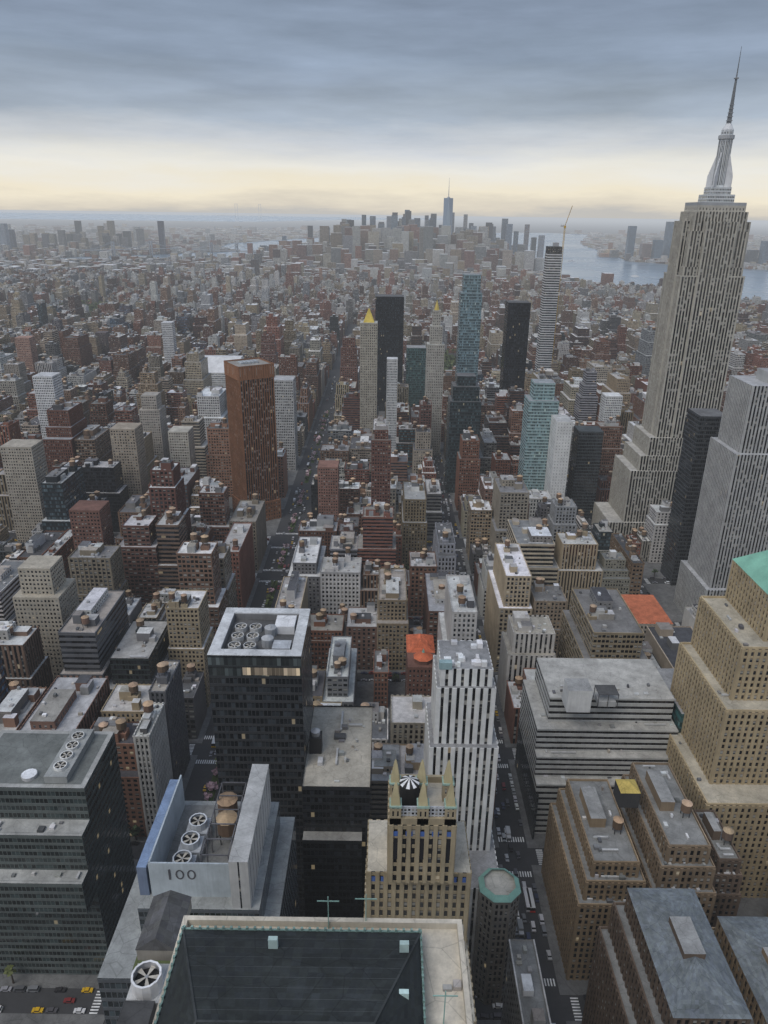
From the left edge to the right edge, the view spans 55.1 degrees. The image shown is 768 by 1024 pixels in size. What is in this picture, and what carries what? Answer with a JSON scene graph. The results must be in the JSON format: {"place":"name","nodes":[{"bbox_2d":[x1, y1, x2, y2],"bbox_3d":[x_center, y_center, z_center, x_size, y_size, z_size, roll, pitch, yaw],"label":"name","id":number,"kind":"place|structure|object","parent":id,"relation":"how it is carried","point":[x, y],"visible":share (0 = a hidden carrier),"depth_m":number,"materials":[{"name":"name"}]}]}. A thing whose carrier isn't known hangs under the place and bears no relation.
{"place":"outdoors","nodes":[
{"label":"outdoors","id":0,"kind":"place"},
{"bbox_2d":[33,251,254,259],"bbox_3d":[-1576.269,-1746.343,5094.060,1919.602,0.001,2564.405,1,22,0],"label":"water","id":1,"kind":"structure","parent":0,"point":[227,253],"depth_m":5579.11,"materials":[{"name":"grey liquid"}]},
{"bbox_2d":[0,212,442,221],"bbox_3d":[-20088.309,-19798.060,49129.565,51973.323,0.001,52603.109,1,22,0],"label":"water","id":2,"kind":"structure","parent":0,"point":[74,216],"depth_m":40876.77,"materials":[{"name":"grey liquid"}]},
{"bbox_2d":[0,210,767,1023],"bbox_3d":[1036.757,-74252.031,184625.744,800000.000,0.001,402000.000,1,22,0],"label":"ground","id":3,"kind":"structure","parent":0,"point":[560,1008],"depth_m":711.77,"materials":[{"name":"grey asphalt"}]},
{"bbox_2d":[3,300,657,983],"bbox_3d":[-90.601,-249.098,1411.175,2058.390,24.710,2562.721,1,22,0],"label":"trees","id":4,"kind":"object","parent":3,"relation":"on","point":[135,830],"visible":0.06,"depth_m":709.57,"materials":[{"name":"green plant"}]},
{"bbox_2d":[0,376,669,1023],"bbox_3d":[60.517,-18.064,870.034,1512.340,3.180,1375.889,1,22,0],"label":"vehicles","id":5,"kind":"object","parent":3,"relation":"on","point":[528,894],"visible":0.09,"depth_m":384.87,"materials":[{"name":"paint"}]},
{"bbox_2d":[0,223,767,1023],"bbox_3d":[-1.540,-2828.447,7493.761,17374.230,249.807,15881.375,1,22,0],"label":"city buildings","id":6,"kind":"structure","parent":3,"relation":"on","point":[166,579],"depth_m":746.01,"materials":[{"name":"grey concrete"}]},
{"bbox_2d":[0,178,767,292],"bbox_3d":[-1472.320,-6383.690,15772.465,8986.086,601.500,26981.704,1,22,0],"label":"distant skyline","id":7,"kind":"structure","parent":3,"relation":"on","point":[107,235],"depth_m":5720.58},
{"bbox_2d":[0,380,767,1023],"bbox_3d":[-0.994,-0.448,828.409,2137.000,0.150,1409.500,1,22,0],"label":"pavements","id":8,"kind":"structure","parent":3,"relation":"on","point":[662,594],"depth_m":393.29,"materials":[{"name":"grey concrete"}]},
{"bbox_2d":[0,729,135,974],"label":"stepped glass block","id":9,"kind":"structure","parent":8,"relation":"on","point":[67,872],"depth_m":302.24,"materials":[{"name":"grey glass"}]},
{"bbox_2d":[97,764,298,1023],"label":"office building","id":10,"kind":"structure","parent":8,"relation":"on","point":[226,854],"depth_m":224.12,"materials":[{"name":"grey concrete"}]},
{"bbox_2d":[207,607,371,917],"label":"black glass tower","id":11,"kind":"structure","parent":8,"relation":"on","point":[318,759],"depth_m":294.68,"materials":[{"name":"black glass"}]},
{"bbox_2d":[116,890,473,1023],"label":"building rooftop","id":12,"kind":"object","parent":8,"relation":"on","point":[269,970],"depth_m":109.30,"materials":[{"name":"black"}]},
{"bbox_2d":[0,208,622,679],"bbox_3d":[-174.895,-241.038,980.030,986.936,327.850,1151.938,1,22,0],"label":"high-rise buildings","id":13,"kind":"structure","parent":8,"relation":"on","point":[262,412],"depth_m":797.94,"materials":[{"name":"grey concrete"}]},
{"bbox_2d":[364,759,520,1023],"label":"high-rise building","id":14,"kind":"structure","parent":8,"relation":"on","point":[418,865],"depth_m":223.06,"materials":[{"name":"beige stone"}]},
{"bbox_2d":[423,639,498,972],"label":"skyscraper","id":15,"kind":"structure","parent":8,"relation":"on","point":[460,733],"depth_m":300.50,"materials":[{"name":"white concrete"}]},
{"bbox_2d":[405,594,767,1023],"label":"blocks","id":16,"kind":"structure","parent":8,"relation":"on","point":[642,876],"depth_m":305.17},
{"bbox_2d":[515,658,684,838],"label":"office building","id":17,"kind":"structure","parent":8,"relation":"on","point":[611,720],"depth_m":390.37,"materials":[{"name":"grey concrete"}]},
{"bbox_2d":[591,46,767,613],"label":"skyscraper","id":18,"kind":"structure","parent":8,"relation":"on","point":[695,455],"depth_m":652.54,"materials":[{"name":"grey stone"}]},
{"bbox_2d":[666,550,767,897],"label":"skyscraper","id":19,"kind":"structure","parent":8,"relation":"on","point":[717,750],"depth_m":352.45,"materials":[{"name":"beige stone"}]},
{"bbox_2d":[89,305,679,1020],"bbox_3d":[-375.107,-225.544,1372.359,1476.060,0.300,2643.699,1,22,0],"label":"road markings","id":20,"kind":"object","parent":3,"relation":"on","point":[215,779],"visible":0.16,"depth_m":448.85,"materials":[{"name":"paint"}]},
{"bbox_2d":[0,0,767,219],"label":"sky","id":21,"kind":"structure","parent":0,"point":[528,108],"materials":[{"name":"grey"}]},
{"bbox_2d":[221,233,767,299],"bbox_3d":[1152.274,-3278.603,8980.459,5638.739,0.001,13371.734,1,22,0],"label":"water","id":22,"kind":"structure","parent":0,"point":[755,280],"depth_m":5024.19,"materials":[{"name":"grey liquid"}]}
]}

